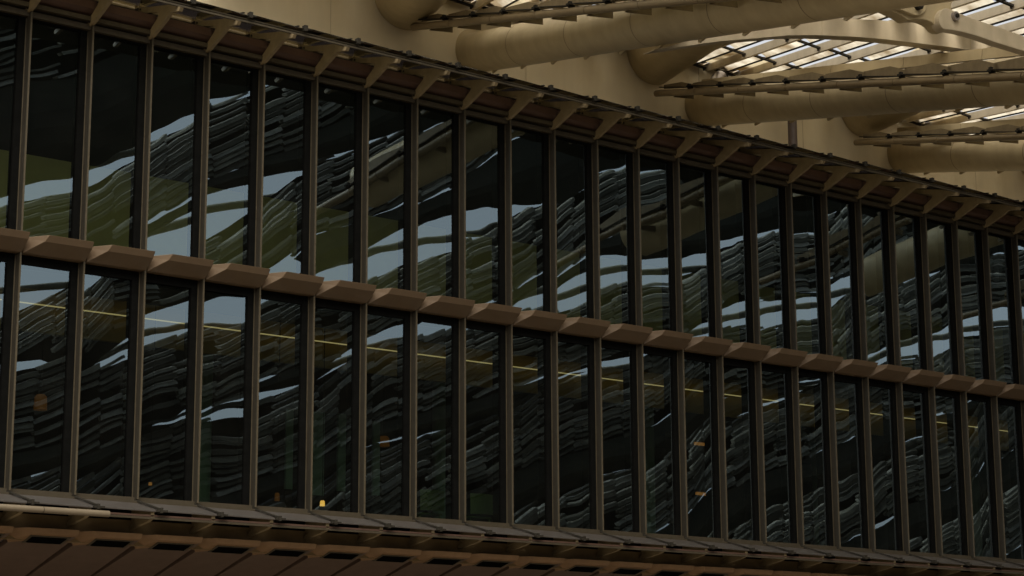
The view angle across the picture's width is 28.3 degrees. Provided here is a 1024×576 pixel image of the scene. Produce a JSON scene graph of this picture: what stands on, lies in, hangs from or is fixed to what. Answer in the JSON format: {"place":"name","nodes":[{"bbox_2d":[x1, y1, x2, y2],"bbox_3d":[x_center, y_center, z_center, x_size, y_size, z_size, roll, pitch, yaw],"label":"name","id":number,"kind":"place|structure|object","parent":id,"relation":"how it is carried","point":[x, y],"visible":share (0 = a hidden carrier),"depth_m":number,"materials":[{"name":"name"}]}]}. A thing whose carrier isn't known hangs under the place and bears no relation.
{"place":"outdoors","nodes":[
{"label":"outdoors","id":0,"kind":"place"},
{"bbox_2d":[417,489,443,518],"bbox_3d":[-1.761,4.602,41.317,0.610,0.933,0.635,9,-15,-38],"label":"chair","id":1,"kind":"object","parent":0,"point":[432,500],"visible":0.73,"depth_m":41.11,"materials":[{"name":"green plastic"}]},
{"bbox_2d":[466,493,492,521],"bbox_3d":[-0.762,4.763,42.099,0.610,0.933,0.635,9,-15,-38],"label":"chair","id":2,"kind":"object","parent":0,"point":[481,503],"visible":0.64,"depth_m":41.88,"materials":[{"name":"green plastic"}]},
{"bbox_2d":[0,0,1023,575],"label":"glass building","id":3,"kind":"structure","parent":0,"point":[172,170],"depth_m":44.05,"materials":[{"name":"brown glass"}]},
{"bbox_2d":[0,252,14,487],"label":"window frame","id":4,"kind":"structure","parent":3,"relation":"in","point":[8,279],"depth_m":34.60,"materials":[{"name":"brown metal"}]},
{"bbox_2d":[0,12,25,229],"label":"window frame","id":5,"kind":"structure","parent":3,"relation":"in","point":[11,216],"depth_m":35.45,"materials":[{"name":"brown metal"}]},
{"bbox_2d":[33,334,46,410],"bbox_3d":[-9.116,1.432,39.399,0.259,1.889,0.259,9,-15,-38],"label":"pendant lamp","id":6,"kind":"object","parent":3,"relation":"hanging from","point":[40,402],"visible":0.91,"depth_m":39.15,"materials":[{"name":"orange"}]},
{"bbox_2d":[22,256,77,491],"bbox_3d":[-8.110,1.486,34.995,1.155,4.040,0.130,9,-15,-38],"label":"window frame","id":7,"kind":"structure","parent":3,"relation":"in","point":[68,381],"depth_m":35.26,"materials":[{"name":"brown metal"}]},
{"bbox_2d":[32,19,87,238],"bbox_3d":[-8.134,-2.744,35.896,1.155,4.010,0.130,9,-15,-38],"label":"window frame","id":8,"kind":"structure","parent":3,"relation":"in","point":[75,208],"depth_m":36.18,"materials":[{"name":"brown metal"}]},
{"bbox_2d":[85,265,138,496],"bbox_3d":[-7.173,1.637,35.729,1.155,4.040,0.130,9,-15,-38],"label":"window frame","id":9,"kind":"structure","parent":3,"relation":"in","point":[128,442],"depth_m":35.99,"materials":[{"name":"brown metal"}]},
{"bbox_2d":[94,33,146,248],"bbox_3d":[-7.197,-2.593,36.630,1.155,4.010,0.130,9,-15,-38],"label":"window frame","id":10,"kind":"structure","parent":3,"relation":"in","point":[141,48],"depth_m":36.91,"materials":[{"name":"brown metal"}]},
{"bbox_2d":[148,306,155,485],"bbox_3d":[-6.812,2.028,38.533,0.070,3.442,0.070,9,-15,-38],"label":"pendant lamp","id":11,"kind":"object","parent":3,"relation":"hanging from","point":[150,483],"visible":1,"depth_m":38.49,"materials":[{"name":"orange"}]},
{"bbox_2d":[146,274,197,500],"bbox_3d":[-6.236,1.788,36.463,1.155,4.040,0.130,9,-15,-38],"label":"window frame","id":12,"kind":"structure","parent":3,"relation":"in","point":[192,293],"depth_m":36.73,"materials":[{"name":"brown metal"}]},
{"bbox_2d":[154,46,203,257],"bbox_3d":[-6.260,-2.442,37.364,1.155,4.010,0.130,9,-15,-38],"label":"window frame","id":13,"kind":"structure","parent":3,"relation":"in","point":[198,60],"depth_m":37.65,"materials":[{"name":"brown metal"}]},
{"bbox_2d":[205,282,253,504],"bbox_3d":[-5.298,1.939,37.197,1.155,4.040,0.130,9,-15,-38],"label":"window frame","id":14,"kind":"structure","parent":3,"relation":"in","point":[249,300],"depth_m":37.46,"materials":[{"name":"brown metal"}]},
{"bbox_2d":[211,59,258,266],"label":"window frame","id":15,"kind":"structure","parent":3,"relation":"in","point":[253,73],"depth_m":38.38,"materials":[{"name":"brown metal"}]},
{"bbox_2d":[274,323,280,500],"bbox_3d":[-4.624,2.440,40.234,0.100,3.563,0.100,9,-15,-38],"label":"pendant lamp","id":16,"kind":"object","parent":3,"relation":"hanging from","point":[277,497],"visible":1,"depth_m":40.13,"materials":[{"name":"orange"}]},
{"bbox_2d":[261,290,307,508],"bbox_3d":[-4.361,2.090,37.931,1.155,4.040,0.130,9,-15,-38],"label":"window frame","id":17,"kind":"structure","parent":3,"relation":"in","point":[303,308],"depth_m":38.20,"materials":[{"name":"brown metal"}]},
{"bbox_2d":[282,409,293,507],"bbox_3d":[-4.634,3.930,42.522,0.321,2.773,0.100,9,-15,-38],"label":"glass screen","id":18,"kind":"object","parent":3,"relation":"on","point":[288,471],"visible":0.43,"depth_m":42.52,"materials":[{"name":"glass"}]},
{"bbox_2d":[266,71,311,274],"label":"window frame","id":19,"kind":"structure","parent":3,"relation":"in","point":[306,84],"depth_m":39.11,"materials":[{"name":"brown metal"}]},
{"bbox_2d":[312,411,324,509],"bbox_3d":[-4.117,4.005,42.928,0.332,2.790,0.100,9,-15,-38],"label":"glass screen","id":20,"kind":"object","parent":3,"relation":"on","point":[318,459],"visible":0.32,"depth_m":42.98,"materials":[{"name":"glass"}]},
{"bbox_2d":[320,329,324,505],"bbox_3d":[-3.794,2.591,40.881,0.100,3.598,0.100,9,-15,-38],"label":"pendant lamp","id":21,"kind":"object","parent":3,"relation":"hanging from","point":[322,502],"visible":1,"depth_m":40.82,"materials":[{"name":"orange"}]},
{"bbox_2d":[315,298,359,512],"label":"window frame","id":22,"kind":"structure","parent":3,"relation":"in","point":[355,316],"depth_m":38.93,"materials":[{"name":"brown metal"}]},
{"bbox_2d":[318,83,361,282],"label":"window frame","id":23,"kind":"structure","parent":3,"relation":"in","point":[357,96],"depth_m":39.86,"materials":[{"name":"brown metal"}]},
{"bbox_2d":[335,413,345,511],"bbox_3d":[-3.596,4.082,43.338,0.371,2.805,0.100,9,-15,-38],"label":"glass screen","id":24,"kind":"object","parent":3,"relation":"on","point":[340,468],"visible":0.43,"depth_m":43.34,"materials":[{"name":"glass"}]},
{"bbox_2d":[370,421,380,513],"bbox_3d":[-2.944,4.232,43.839,0.214,2.712,0.100,9,-15,-38],"label":"glass screen","id":25,"kind":"object","parent":3,"relation":"on","point":[375,502],"visible":0.68,"depth_m":43.87,"materials":[{"name":"glass"}]},
{"bbox_2d":[380,415,389,446],"bbox_3d":[-2.797,2.484,44.340,0.259,1.958,0.259,9,-15,-38],"label":"pendant lamp","id":26,"kind":"object","parent":3,"relation":"hanging from","point":[384,441],"visible":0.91,"depth_m":44.06,"materials":[{"name":"orange"}]},
{"bbox_2d":[367,306,409,515],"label":"window frame","id":27,"kind":"structure","parent":3,"relation":"in","point":[405,323],"depth_m":39.65,"materials":[{"name":"brown metal"}]},
{"bbox_2d":[369,94,411,290],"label":"window frame","id":28,"kind":"structure","parent":3,"relation":"in","point":[406,114],"depth_m":40.58,"materials":[{"name":"brown metal"}]},
{"bbox_2d":[418,313,458,519],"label":"window frame","id":29,"kind":"structure","parent":3,"relation":"in","point":[454,330],"depth_m":40.40,"materials":[{"name":"brown metal"}]},
{"bbox_2d":[418,105,458,297],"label":"window frame","id":30,"kind":"structure","parent":3,"relation":"in","point":[454,118],"depth_m":41.32,"materials":[{"name":"brown metal"}]},
{"bbox_2d":[466,116,504,304],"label":"window frame","id":31,"kind":"structure","parent":3,"relation":"in","point":[500,128],"depth_m":42.07,"materials":[{"name":"brown metal"}]},
{"bbox_2d":[466,320,506,522],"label":"window frame","id":32,"kind":"structure","parent":3,"relation":"in","point":[501,337],"depth_m":41.13,"materials":[{"name":"brown metal"}]},
{"bbox_2d":[0,299,1007,431],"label":"light strip","id":33,"kind":"object","parent":3,"relation":"attached to","point":[417,354],"visible":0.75,"depth_m":41.94,"materials":[{"name":"yellow"}]},
{"bbox_2d":[0,491,1023,575],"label":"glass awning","id":34,"kind":"object","parent":3,"relation":"attached to","point":[203,517],"visible":1,"depth_m":40.06,"materials":[{"name":"paint"}]},
{"bbox_2d":[0,504,109,516],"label":"gutter pipe","id":35,"kind":"object","parent":34,"relation":"attached to","point":[52,510],"visible":1,"depth_m":33.66,"materials":[{"name":"grey metal"}]},
{"bbox_2d":[25,0,1023,234],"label":"glass awning","id":36,"kind":"object","parent":3,"relation":"attached to","point":[222,22],"visible":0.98,"depth_m":42.60,"materials":[{"name":"paint"}]},
{"bbox_2d":[511,126,549,311],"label":"window frame","id":37,"kind":"structure","parent":3,"relation":"in","point":[544,138],"depth_m":42.79,"materials":[{"name":"brown metal"}]},
{"bbox_2d":[513,327,551,525],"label":"window frame","id":38,"kind":"structure","parent":3,"relation":"in","point":[546,343],"depth_m":41.86,"materials":[{"name":"brown metal"}]},
{"bbox_2d":[556,136,593,318],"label":"window frame","id":39,"kind":"structure","parent":3,"relation":"in","point":[587,155],"depth_m":43.53,"materials":[{"name":"brown metal"}]},
{"bbox_2d":[558,334,596,529],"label":"window frame","id":40,"kind":"structure","parent":3,"relation":"in","point":[590,366],"depth_m":42.59,"materials":[{"name":"brown metal"}]},
{"bbox_2d":[598,145,635,324],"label":"window frame","id":41,"kind":"structure","parent":3,"relation":"in","point":[628,156],"depth_m":44.26,"materials":[{"name":"brown metal"}]},
{"bbox_2d":[601,340,639,532],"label":"window frame","id":42,"kind":"structure","parent":3,"relation":"in","point":[632,363],"depth_m":43.34,"materials":[{"name":"brown metal"}]},
{"bbox_2d":[640,155,675,330],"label":"window frame","id":43,"kind":"structure","parent":3,"relation":"in","point":[669,204],"depth_m":45.00,"materials":[{"name":"brown metal"}]},
{"bbox_2d":[643,346,680,534],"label":"window frame","id":44,"kind":"structure","parent":3,"relation":"in","point":[673,379],"depth_m":44.06,"materials":[{"name":"brown metal"}]},
{"bbox_2d":[680,164,715,337],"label":"window frame","id":45,"kind":"structure","parent":3,"relation":"in","point":[708,219],"depth_m":45.73,"materials":[{"name":"brown metal"}]},
{"bbox_2d":[694,440,704,446],"bbox_3d":[4.593,3.843,50.130,0.340,0.168,0.180,9,-15,-38],"label":"wall lamp","id":46,"kind":"object","parent":3,"relation":"attached to","point":[697,443],"visible":0.93,"depth_m":50.09,"materials":[{"name":"orange"}]},
{"bbox_2d":[695,490,705,496],"bbox_3d":[4.673,5.059,49.930,0.500,0.168,0.180,9,-15,-38],"label":"wall lamp","id":47,"kind":"object","parent":3,"relation":"attached to","point":[700,493],"visible":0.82,"depth_m":49.86,"materials":[{"name":"orange"}]},
{"bbox_2d":[684,352,720,537],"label":"window frame","id":48,"kind":"structure","parent":3,"relation":"in","point":[712,368],"depth_m":44.80,"materials":[{"name":"brown metal"}]},
{"bbox_2d":[718,172,753,342],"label":"window frame","id":49,"kind":"structure","parent":3,"relation":"in","point":[748,303],"depth_m":46.46,"materials":[{"name":"brown metal"}]},
{"bbox_2d":[723,358,759,540],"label":"window frame","id":50,"kind":"structure","parent":3,"relation":"in","point":[751,401],"depth_m":45.54,"materials":[{"name":"brown metal"}]},
{"bbox_2d":[756,181,790,348],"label":"window frame","id":51,"kind":"structure","parent":3,"relation":"in","point":[780,189],"depth_m":47.19,"materials":[{"name":"brown metal"}]},
{"bbox_2d":[761,363,796,543],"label":"window frame","id":52,"kind":"structure","parent":3,"relation":"in","point":[792,520],"depth_m":46.27,"materials":[{"name":"brown metal"}]},
{"bbox_2d":[792,189,825,354],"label":"window frame","id":53,"kind":"structure","parent":3,"relation":"in","point":[816,198],"depth_m":47.92,"materials":[{"name":"brown metal"}]},
{"bbox_2d":[798,369,833,545],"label":"window frame","id":54,"kind":"structure","parent":3,"relation":"in","point":[828,515],"depth_m":47.00,"materials":[{"name":"brown metal"}]},
{"bbox_2d":[827,197,860,359],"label":"window frame","id":55,"kind":"structure","parent":3,"relation":"in","point":[850,205],"depth_m":48.67,"materials":[{"name":"brown metal"}]},
{"bbox_2d":[834,374,868,548],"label":"window frame","id":56,"kind":"structure","parent":3,"relation":"in","point":[857,387],"depth_m":47.74,"materials":[{"name":"brown metal"}]},
{"bbox_2d":[861,204,894,364],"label":"window frame","id":57,"kind":"structure","parent":3,"relation":"in","point":[883,212],"depth_m":49.40,"materials":[{"name":"brown metal"}]},
{"bbox_2d":[869,379,902,550],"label":"window frame","id":58,"kind":"structure","parent":3,"relation":"in","point":[891,392],"depth_m":48.46,"materials":[{"name":"brown metal"}]},
{"bbox_2d":[894,212,926,369],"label":"window frame","id":59,"kind":"structure","parent":3,"relation":"in","point":[915,220],"depth_m":50.12,"materials":[{"name":"brown metal"}]},
{"bbox_2d":[902,384,935,552],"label":"window frame","id":60,"kind":"structure","parent":3,"relation":"in","point":[924,397],"depth_m":49.20,"materials":[{"name":"brown metal"}]},
{"bbox_2d":[927,219,958,374],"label":"window frame","id":61,"kind":"structure","parent":3,"relation":"in","point":[947,227],"depth_m":50.86,"materials":[{"name":"brown metal"}]},
{"bbox_2d":[935,389,967,555],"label":"window frame","id":62,"kind":"structure","parent":3,"relation":"in","point":[956,401],"depth_m":49.94,"materials":[{"name":"brown metal"}]},
{"bbox_2d":[958,226,989,379],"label":"window frame","id":63,"kind":"structure","parent":3,"relation":"in","point":[977,234],"depth_m":51.60,"materials":[{"name":"brown metal"}]},
{"bbox_2d":[967,394,998,557],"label":"window frame","id":64,"kind":"structure","parent":3,"relation":"in","point":[987,406],"depth_m":50.68,"materials":[{"name":"brown metal"}]},
{"bbox_2d":[988,233,1018,383],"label":"window frame","id":65,"kind":"structure","parent":3,"relation":"in","point":[1007,240],"depth_m":52.34,"materials":[{"name":"brown metal"}]},
{"bbox_2d":[997,398,1023,558],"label":"window frame","id":66,"kind":"structure","parent":3,"relation":"in","point":[1017,410],"depth_m":51.50,"materials":[{"name":"brown metal"}]},
{"bbox_2d":[189,0,1023,201],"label":"cream wall","id":67,"kind":"structure","parent":0,"point":[613,77],"depth_m":63.64,"materials":[{"name":"paint"}]},
{"bbox_2d":[375,0,446,29],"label":"short tube","id":68,"kind":"object","parent":67,"relation":"attached to","point":[403,14],"visible":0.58,"depth_m":57.72,"materials":[{"name":"paint"}]},
{"bbox_2d":[627,42,723,84],"bbox_3d":[5.301,-7.882,62.776,1.984,2.375,7.302,3,-13,-17],"label":"short tube","id":69,"kind":"object","parent":67,"relation":"attached to","point":[659,68],"visible":0.31,"depth_m":63.27,"materials":[{"name":"paint"}]},
{"bbox_2d":[455,0,956,72],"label":"long tube","id":70,"kind":"object","parent":67,"relation":"attached to","point":[524,45],"visible":0.82,"depth_m":49.59,"materials":[{"name":"paint"}]},
{"bbox_2d":[410,0,781,32],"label":"roof beam","id":71,"kind":"structure","parent":70,"relation":"attached to","point":[644,7],"depth_m":50.28,"materials":[{"name":"metal"}]},
{"bbox_2d":[418,0,638,21],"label":"louvre row","id":72,"kind":"object","parent":71,"relation":"on","point":[531,6],"visible":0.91,"depth_m":52.76,"materials":[{"name":"paint"}]},
{"bbox_2d":[878,1,952,33],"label":"pin joint","id":73,"kind":"object","parent":70,"relation":"attached to","point":[924,16],"visible":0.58,"depth_m":44.70,"materials":[{"name":"paint"}]},
{"bbox_2d":[931,8,1023,55],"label":"tie arm","id":74,"kind":"object","parent":73,"relation":"attached to","point":[946,20],"visible":1,"depth_m":45.73},
{"bbox_2d":[450,0,1023,135],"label":"louvred roof","id":75,"kind":"structure","parent":67,"relation":"attached to","point":[744,62],"depth_m":62.46,"materials":[{"name":"paint"}]},
{"bbox_2d":[710,68,728,78],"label":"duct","id":76,"kind":"object","parent":75,"relation":"hanging from","point":[719,74],"visible":0.36,"depth_m":65.65,"materials":[{"name":"metal"}]},
{"bbox_2d":[644,19,1021,58],"bbox_3d":[9.521,-6.235,54.334,15.915,3.132,0.384,9,-15,-38],"label":"arched girder","id":77,"kind":"object","parent":75,"relation":"attached to","point":[914,35],"visible":0.68,"depth_m":54.08,"materials":[{"name":"metal"}]},
{"bbox_2d":[701,47,1021,87],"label":"plate beam","id":78,"kind":"structure","parent":75,"relation":"attached to","point":[957,56],"depth_m":57.78,"materials":[{"name":"metal"}]},
{"bbox_2d":[897,118,1023,131],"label":"plate beam","id":79,"kind":"structure","parent":75,"relation":"attached to","point":[988,124],"depth_m":68.03,"materials":[{"name":"metal"}]},
{"bbox_2d":[787,120,797,146],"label":"drainpipe","id":80,"kind":"object","parent":67,"relation":"attached to","point":[792,133],"depth_m":68.07,"materials":[{"name":"metal"}]},
{"bbox_2d":[685,56,1023,127],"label":"long tube","id":81,"kind":"object","parent":67,"relation":"attached to","point":[763,107],"visible":0.72,"depth_m":57.32,"materials":[{"name":"paint"}]},
{"bbox_2d":[653,72,1023,98],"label":"roof gutter","id":82,"kind":"object","parent":81,"relation":"attached to","point":[983,80],"visible":1,"depth_m":54.56,"materials":[{"name":"paint"}]},
{"bbox_2d":[659,56,1023,88],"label":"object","id":83,"kind":"object","parent":82,"relation":"on","point":[978,66],"visible":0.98,"depth_m":53.41,"materials":[{"name":"paint"}]},
{"bbox_2d":[842,48,945,135],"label":"short tube","id":84,"kind":"object","parent":67,"relation":"attached to","point":[860,125],"visible":0.19,"depth_m":69.75,"materials":[{"name":"paint"}]},
{"bbox_2d":[887,140,1023,174],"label":"long tube","id":85,"kind":"object","parent":67,"relation":"attached to","point":[962,157],"visible":0.6,"depth_m":68.28,"materials":[{"name":"paint"}]},
{"bbox_2d":[854,133,1023,147],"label":"roof gutter","id":86,"kind":"object","parent":85,"relation":"attached to","point":[968,139],"visible":1,"depth_m":65.12,"materials":[{"name":"paint"}]},
{"bbox_2d":[859,124,1023,137],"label":"louvre row","id":87,"kind":"object","parent":86,"relation":"on","point":[1007,128],"visible":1,"depth_m":64.65,"materials":[{"name":"paint"}]},
{"bbox_2d":[475,0,1023,119],"label":"sky","id":88,"kind":"structure","parent":0,"point":[997,4],"materials":[{"name":"white"}]}
]}

